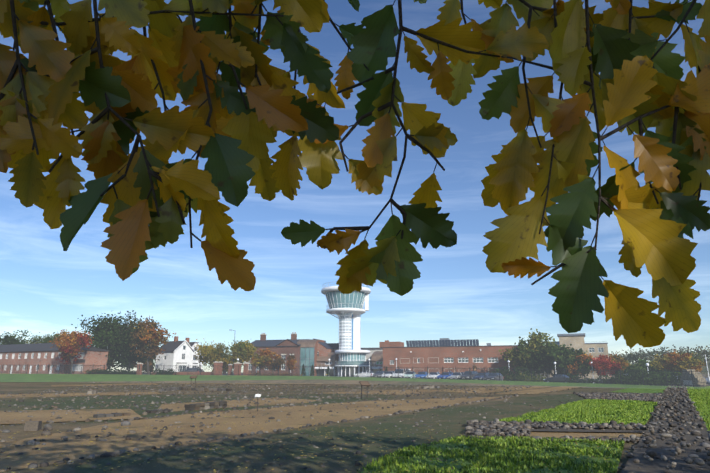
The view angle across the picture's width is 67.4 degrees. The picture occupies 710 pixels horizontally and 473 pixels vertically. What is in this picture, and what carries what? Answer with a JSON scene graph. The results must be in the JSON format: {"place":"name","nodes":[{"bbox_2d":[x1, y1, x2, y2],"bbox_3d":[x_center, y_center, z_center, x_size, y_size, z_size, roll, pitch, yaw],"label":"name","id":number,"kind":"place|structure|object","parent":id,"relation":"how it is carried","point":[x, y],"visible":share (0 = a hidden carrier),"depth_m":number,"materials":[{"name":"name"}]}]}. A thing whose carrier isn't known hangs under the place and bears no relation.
{"place":"outdoors","nodes":[
{"label":"outdoors","id":0,"kind":"place"},
{"bbox_2d":[0,0,344,290],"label":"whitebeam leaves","id":1,"kind":"object","parent":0,"point":[150,189],"visible":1,"depth_m":0.43,"materials":[{"name":"plant"}]},
{"bbox_2d":[155,336,194,371],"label":"white gabled house","id":2,"kind":"structure","parent":0,"point":[177,352],"depth_m":138.50,"materials":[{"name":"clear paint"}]},
{"bbox_2d":[185,338,202,368],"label":"white gabled house","id":3,"kind":"structure","parent":0,"point":[196,363],"depth_m":144.28,"materials":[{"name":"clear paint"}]},
{"bbox_2d":[0,374,707,388],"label":"bank grass","id":4,"kind":"structure","parent":0,"point":[113,378],"depth_m":100.45,"materials":[{"name":"green plant"}]},
{"bbox_2d":[250,348,271,374],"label":"tree","id":5,"kind":"object","parent":4,"relation":"on","point":[258,362],"depth_m":123.48,"materials":[{"name":"yellow plant"}]},
{"bbox_2d":[262,352,285,373],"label":"tree","id":6,"kind":"object","parent":4,"relation":"on","point":[274,362],"depth_m":118.77,"materials":[{"name":"brown plant"}]},
{"bbox_2d":[0,364,709,386],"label":"site railings","id":7,"kind":"object","parent":4,"relation":"on","point":[469,368],"depth_m":95.96,"materials":[{"name":"black metal"}]},
{"bbox_2d":[499,328,554,376],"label":"tree","id":8,"kind":"object","parent":4,"relation":"on","point":[522,356],"depth_m":113.47,"materials":[{"name":"green plant"}]},
{"bbox_2d":[532,338,587,378],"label":"tree","id":9,"kind":"object","parent":4,"relation":"on","point":[560,356],"depth_m":110.04,"materials":[{"name":"green plant"}]},
{"bbox_2d":[566,352,594,380],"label":"tree","id":10,"kind":"object","parent":4,"relation":"on","point":[582,361],"depth_m":95.13,"materials":[{"name":"green plant"}]},
{"bbox_2d":[647,349,705,375],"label":"orange tree","id":11,"kind":"object","parent":4,"relation":"on","point":[671,362],"depth_m":90.87,"materials":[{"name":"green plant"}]},
{"bbox_2d":[0,372,709,472],"bbox_3d":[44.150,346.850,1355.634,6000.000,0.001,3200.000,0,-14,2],"label":"ground","id":12,"kind":"structure","parent":0,"point":[19,388],"depth_m":51.01,"materials":[{"name":"brown soil"}]},
{"bbox_2d":[0,409,140,423],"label":"dirt patch","id":13,"kind":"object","parent":12,"relation":"on","point":[43,416],"depth_m":24.85,"materials":[{"name":"brown soil"}]},
{"bbox_2d":[0,392,160,397],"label":"dirt path","id":14,"kind":"structure","parent":12,"relation":"on","point":[61,394],"depth_m":48.16,"materials":[{"name":"brown soil"}]},
{"bbox_2d":[51,383,157,386],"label":"dirt path","id":15,"kind":"structure","parent":12,"relation":"on","point":[103,384],"depth_m":86.32,"materials":[{"name":"brown soil"}]},
{"bbox_2d":[0,394,404,421],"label":"dirt path","id":16,"kind":"structure","parent":12,"relation":"on","point":[62,405],"depth_m":37.18,"materials":[{"name":"brown soil"}]},
{"bbox_2d":[359,381,370,398],"bbox_3d":[0.737,11.644,40.318,0.808,1.310,0.455,9,-17,-32],"label":"info lectern","id":17,"kind":"object","parent":16,"relation":"on","point":[364,383],"visible":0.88,"depth_m":40.37,"materials":[{"name":"brown wood"}]},
{"bbox_2d":[158,397,316,410],"bbox_3d":[-7.803,10.854,34.584,6.928,0.001,16.234,-9,-17,31],"label":"dirt patch","id":18,"kind":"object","parent":12,"relation":"on","point":[174,406],"depth_m":35.85,"materials":[{"name":"brown soil"}]},
{"bbox_2d":[179,383,322,383],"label":"dirt path","id":19,"kind":"structure","parent":12,"relation":"on","point":[255,383],"depth_m":94.16,"materials":[{"name":"brown soil"}]},
{"bbox_2d":[0,396,513,471],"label":"dirt path","id":20,"kind":"structure","parent":12,"relation":"on","point":[143,427],"depth_m":19.41,"materials":[{"name":"brown soil"}]},
{"bbox_2d":[255,394,260,410],"bbox_3d":[-5.096,8.708,27.884,0.300,0.872,0.166,0,-14,2],"label":"marker","id":21,"kind":"object","parent":20,"relation":"on","point":[257,395],"visible":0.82,"depth_m":27.90,"materials":[{"name":"grey"}]},
{"bbox_2d":[0,404,611,472],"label":"leaf litter","id":22,"kind":"object","parent":12,"relation":"on","point":[234,446],"visible":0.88,"depth_m":14.33,"materials":[{"name":"brown plant"}]},
{"bbox_2d":[75,394,585,472],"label":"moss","id":23,"kind":"object","parent":12,"relation":"on","point":[177,464],"visible":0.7,"depth_m":14.73,"materials":[{"name":"plant"}]},
{"bbox_2d":[0,382,709,472],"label":"stones","id":24,"kind":"object","parent":12,"relation":"on","point":[474,427],"visible":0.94,"depth_m":22.03,"materials":[{"name":"stone"}]},
{"bbox_2d":[331,389,439,394],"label":"dirt path","id":25,"kind":"structure","parent":12,"relation":"on","point":[396,391],"depth_m":53.17,"materials":[{"name":"brown soil"}]},
{"bbox_2d":[419,386,548,392],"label":"dirt path","id":26,"kind":"structure","parent":12,"relation":"on","point":[496,389],"depth_m":62.12,"materials":[{"name":"brown soil"}]},
{"bbox_2d":[493,366,534,380],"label":"green shrubs","id":27,"kind":"object","parent":12,"relation":"on","point":[517,370],"depth_m":97.03,"materials":[{"name":"green plant"}]},
{"bbox_2d":[493,386,582,393],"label":"dirt path","id":28,"kind":"structure","parent":12,"relation":"on","point":[544,390],"depth_m":58.19,"materials":[{"name":"brown soil"}]},
{"bbox_2d":[530,431,643,439],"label":"dirt path","id":29,"kind":"structure","parent":12,"relation":"on","point":[556,434],"depth_m":17.23,"materials":[{"name":"brown soil"}]},
{"bbox_2d":[680,369,708,386],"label":"roman wall fragment","id":30,"kind":"object","parent":12,"relation":"on","point":[694,379],"depth_m":68.25,"materials":[{"name":"stone"}]},
{"bbox_2d":[0,0,709,371],"label":"sky","id":31,"kind":"structure","parent":0,"point":[45,288],"materials":[{"name":"blue"}]},
{"bbox_2d":[142,373,709,385],"bbox_3d":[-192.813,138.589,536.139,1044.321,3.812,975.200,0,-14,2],"label":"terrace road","id":32,"kind":"structure","parent":0,"point":[708,383],"depth_m":121.95,"materials":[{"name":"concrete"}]},
{"bbox_2d":[0,330,31,344],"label":"tree","id":33,"kind":"object","parent":32,"relation":"on","point":[7,340],"depth_m":180.82,"materials":[{"name":"green plant"}]},
{"bbox_2d":[21,332,62,343],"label":"tree","id":34,"kind":"object","parent":32,"relation":"on","point":[45,339],"depth_m":171.49,"materials":[{"name":"green plant"}]},
{"bbox_2d":[0,343,109,373],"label":"brick terrace houses","id":35,"kind":"structure","parent":32,"relation":"on","point":[34,355],"depth_m":129.14,"materials":[{"name":"red brick"}]},
{"bbox_2d":[49,329,93,373],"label":"orange tree","id":36,"kind":"object","parent":32,"relation":"on","point":[70,343],"depth_m":120.40,"materials":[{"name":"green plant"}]},
{"bbox_2d":[71,310,146,372],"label":"tree","id":37,"kind":"object","parent":32,"relation":"on","point":[111,336],"depth_m":133.96,"materials":[{"name":"green plant"}]},
{"bbox_2d":[85,368,142,374],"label":"shrub hedge","id":38,"kind":"object","parent":32,"relation":"on","point":[118,371],"depth_m":122.33,"materials":[{"name":"green plant"}]},
{"bbox_2d":[122,323,144,369],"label":"brown tree","id":39,"kind":"object","parent":32,"relation":"on","point":[134,358],"depth_m":140.35,"materials":[{"name":"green plant"}]},
{"bbox_2d":[114,353,155,373],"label":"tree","id":40,"kind":"object","parent":32,"relation":"on","point":[151,363],"depth_m":193.53,"materials":[{"name":"green plant"}]},
{"bbox_2d":[127,316,175,374],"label":"russet tree","id":41,"kind":"object","parent":32,"relation":"on","point":[149,336],"depth_m":125.80,"materials":[{"name":"orange plant"}]},
{"bbox_2d":[150,368,176,374],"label":"garden shrubs","id":42,"kind":"object","parent":32,"relation":"on","point":[161,373],"depth_m":118.34,"materials":[{"name":"green plant"}]},
{"bbox_2d":[181,368,198,371],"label":"parked car","id":43,"kind":"object","parent":32,"relation":"on","point":[191,370],"depth_m":123.79,"materials":[{"name":"grey paint"}]},
{"bbox_2d":[136,361,248,374],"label":"brick gate piers","id":44,"kind":"structure","parent":32,"relation":"on","point":[219,363],"depth_m":114.52,"materials":[{"name":"red brick"}]},
{"bbox_2d":[194,338,237,365],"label":"tree","id":45,"kind":"object","parent":32,"relation":"on","point":[207,352],"depth_m":126.06,"materials":[{"name":"green plant"}]},
{"bbox_2d":[209,353,244,373],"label":"tree","id":46,"kind":"object","parent":32,"relation":"on","point":[225,361],"depth_m":184.52,"materials":[{"name":"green plant"}]},
{"bbox_2d":[225,340,259,365],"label":"tree","id":47,"kind":"object","parent":32,"relation":"on","point":[245,350],"depth_m":128.50,"materials":[{"name":"green plant"}]},
{"bbox_2d":[249,372,302,375],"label":"shrubs and grasses","id":48,"kind":"object","parent":32,"relation":"on","point":[272,374],"depth_m":115.70,"materials":[{"name":"green plant"}]},
{"bbox_2d":[245,332,308,375],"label":"brick house","id":49,"kind":"structure","parent":32,"relation":"on","point":[284,349],"depth_m":146.86,"materials":[{"name":"red brick"},{"name":"slate"},{"name":"glass"}]},
{"bbox_2d":[286,353,296,374],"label":"tree","id":50,"kind":"object","parent":32,"relation":"on","point":[291,361],"depth_m":121.00,"materials":[{"name":"orange plant"}]},
{"bbox_2d":[297,339,382,375],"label":"building","id":51,"kind":"structure","parent":32,"relation":"on","point":[315,352],"depth_m":145.01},
{"bbox_2d":[321,265,370,349],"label":"viewing tower","id":52,"kind":"structure","parent":32,"relation":"on","point":[348,310],"depth_m":146.73,"materials":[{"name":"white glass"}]},
{"bbox_2d":[354,371,372,376],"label":"parked car side","id":53,"kind":"object","parent":32,"relation":"on","point":[363,373],"depth_m":111.45,"materials":[{"name":"white paint"}]},
{"bbox_2d":[372,371,382,377],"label":"parked car","id":54,"kind":"object","parent":32,"relation":"on","point":[377,373],"depth_m":102.78,"materials":[{"name":"grey paint"}]},
{"bbox_2d":[382,371,394,377],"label":"parked car","id":55,"kind":"object","parent":32,"relation":"on","point":[387,373],"depth_m":101.63,"materials":[{"name":"white paint"}]},
{"bbox_2d":[393,369,408,377],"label":"van","id":56,"kind":"object","parent":32,"relation":"on","point":[400,373],"depth_m":100.72,"materials":[{"name":"white paint"}]},
{"bbox_2d":[403,371,415,377],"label":"parked car","id":57,"kind":"object","parent":32,"relation":"on","point":[410,374],"depth_m":99.90,"materials":[{"name":"grey paint"}]},
{"bbox_2d":[414,372,426,378],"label":"parked car","id":58,"kind":"object","parent":32,"relation":"on","point":[422,374],"depth_m":98.74,"materials":[{"name":"blue paint"}]},
{"bbox_2d":[427,372,439,378],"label":"parked car","id":59,"kind":"object","parent":32,"relation":"on","point":[436,374],"depth_m":97.08,"materials":[{"name":"white paint"}]},
{"bbox_2d":[436,372,452,378],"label":"parked car","id":60,"kind":"object","parent":32,"relation":"on","point":[444,375],"depth_m":95.46,"materials":[{"name":"blue paint"}]},
{"bbox_2d":[379,338,520,373],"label":"brick building","id":61,"kind":"structure","parent":32,"relation":"on","point":[446,353],"depth_m":126.59,"materials":[{"name":"red brick"}]},
{"bbox_2d":[447,372,463,378],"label":"parked car","id":62,"kind":"object","parent":32,"relation":"on","point":[453,376],"depth_m":93.93,"materials":[{"name":"grey paint"}]},
{"bbox_2d":[459,371,477,379],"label":"parked car","id":63,"kind":"object","parent":32,"relation":"on","point":[467,373],"depth_m":91.93,"materials":[{"name":"grey paint"}]},
{"bbox_2d":[473,373,488,379],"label":"parked car","id":64,"kind":"object","parent":32,"relation":"on","point":[480,375],"depth_m":89.58,"materials":[{"name":"blue paint"}]},
{"bbox_2d":[483,373,503,380],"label":"parked car","id":65,"kind":"object","parent":32,"relation":"on","point":[490,376],"depth_m":88.14,"materials":[{"name":"grey paint"}]},
{"bbox_2d":[503,372,545,381],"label":"yellow shrubs","id":66,"kind":"object","parent":32,"relation":"on","point":[526,377],"depth_m":92.60,"materials":[{"name":"green plant"}]},
{"bbox_2d":[543,374,572,382],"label":"parked estate car","id":67,"kind":"object","parent":32,"relation":"on","point":[555,377],"depth_m":87.42,"materials":[{"name":"grey paint"}]},
{"bbox_2d":[550,333,609,378],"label":"buff brick offices","id":68,"kind":"structure","parent":32,"relation":"on","point":[577,342],"depth_m":163.30,"materials":[{"name":"beige brick"}]},
{"bbox_2d":[564,373,627,384],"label":"shrubs","id":69,"kind":"object","parent":32,"relation":"on","point":[571,377],"depth_m":81.43,"materials":[{"name":"green plant"}]},
{"bbox_2d":[588,354,623,377],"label":"red tree","id":70,"kind":"object","parent":32,"relation":"on","point":[602,362],"depth_m":87.39,"materials":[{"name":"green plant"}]},
{"bbox_2d":[610,358,630,374],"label":"tree","id":71,"kind":"object","parent":32,"relation":"on","point":[624,363],"depth_m":134.10,"materials":[{"name":"orange plant"}]},
{"bbox_2d":[610,353,632,376],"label":"tree","id":72,"kind":"object","parent":32,"relation":"on","point":[616,357],"depth_m":187.73,"materials":[{"name":"orange plant"}]},
{"bbox_2d":[623,363,648,381],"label":"tree","id":73,"kind":"object","parent":32,"relation":"on","point":[631,367],"depth_m":83.56,"materials":[{"name":"green plant"}]},
{"bbox_2d":[612,369,686,385],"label":"ivy shrubs","id":74,"kind":"object","parent":32,"relation":"on","point":[629,377],"depth_m":73.06,"materials":[{"name":"green plant"}]},
{"bbox_2d":[633,357,669,372],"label":"tree","id":75,"kind":"object","parent":32,"relation":"on","point":[643,363],"depth_m":159.54,"materials":[{"name":"green plant"}]},
{"bbox_2d":[682,351,705,369],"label":"tree","id":76,"kind":"object","parent":32,"relation":"on","point":[693,358],"depth_m":96.67,"materials":[{"name":"orange plant"}]},
{"bbox_2d":[183,0,709,347],"bbox_3d":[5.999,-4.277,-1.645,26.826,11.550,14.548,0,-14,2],"label":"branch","id":77,"kind":"object","parent":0,"point":[638,86],"visible":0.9,"depth_m":0.66,"materials":[{"name":"plant"}]},
{"bbox_2d":[520,405,651,424],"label":"lawn","id":78,"kind":"structure","parent":0,"point":[600,415],"depth_m":23.49,"materials":[{"name":"green plant"}]},
{"bbox_2d":[611,387,664,392],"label":"lawn","id":79,"kind":"structure","parent":0,"point":[641,390],"depth_m":57.54,"materials":[{"name":"green plant"}]},
{"bbox_2d":[608,345,709,364],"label":"ridge woodland","id":80,"kind":"object","parent":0,"point":[636,357],"depth_m":637.64,"materials":[{"name":"green plant"}]},
{"bbox_2d":[633,360,709,373],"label":"hill","id":81,"kind":"structure","parent":0,"point":[704,369],"depth_m":579.91,"materials":[{"name":"plant"}]},
{"label":"lawn","id":82,"kind":"structure","parent":0,"visible":0},
{"bbox_2d":[357,386,709,472],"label":"lawn","id":83,"kind":"structure","parent":82,"relation":"on","point":[699,397],"depth_m":13.93,"materials":[{"name":"green plant"}]},
{"bbox_2d":[621,389,709,472],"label":"stone path","id":84,"kind":"structure","parent":82,"relation":"on","point":[655,465],"depth_m":13.31,"materials":[{"name":"grey stone"}]},
{"bbox_2d":[470,428,650,438],"bbox_3d":[6.767,6.363,17.217,6.284,0.001,4.295,-3,-15,13],"label":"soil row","id":85,"kind":"object","parent":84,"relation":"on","point":[586,430],"visible":0.2,"depth_m":18.04,"materials":[{"name":"brown soil"}]}
]}

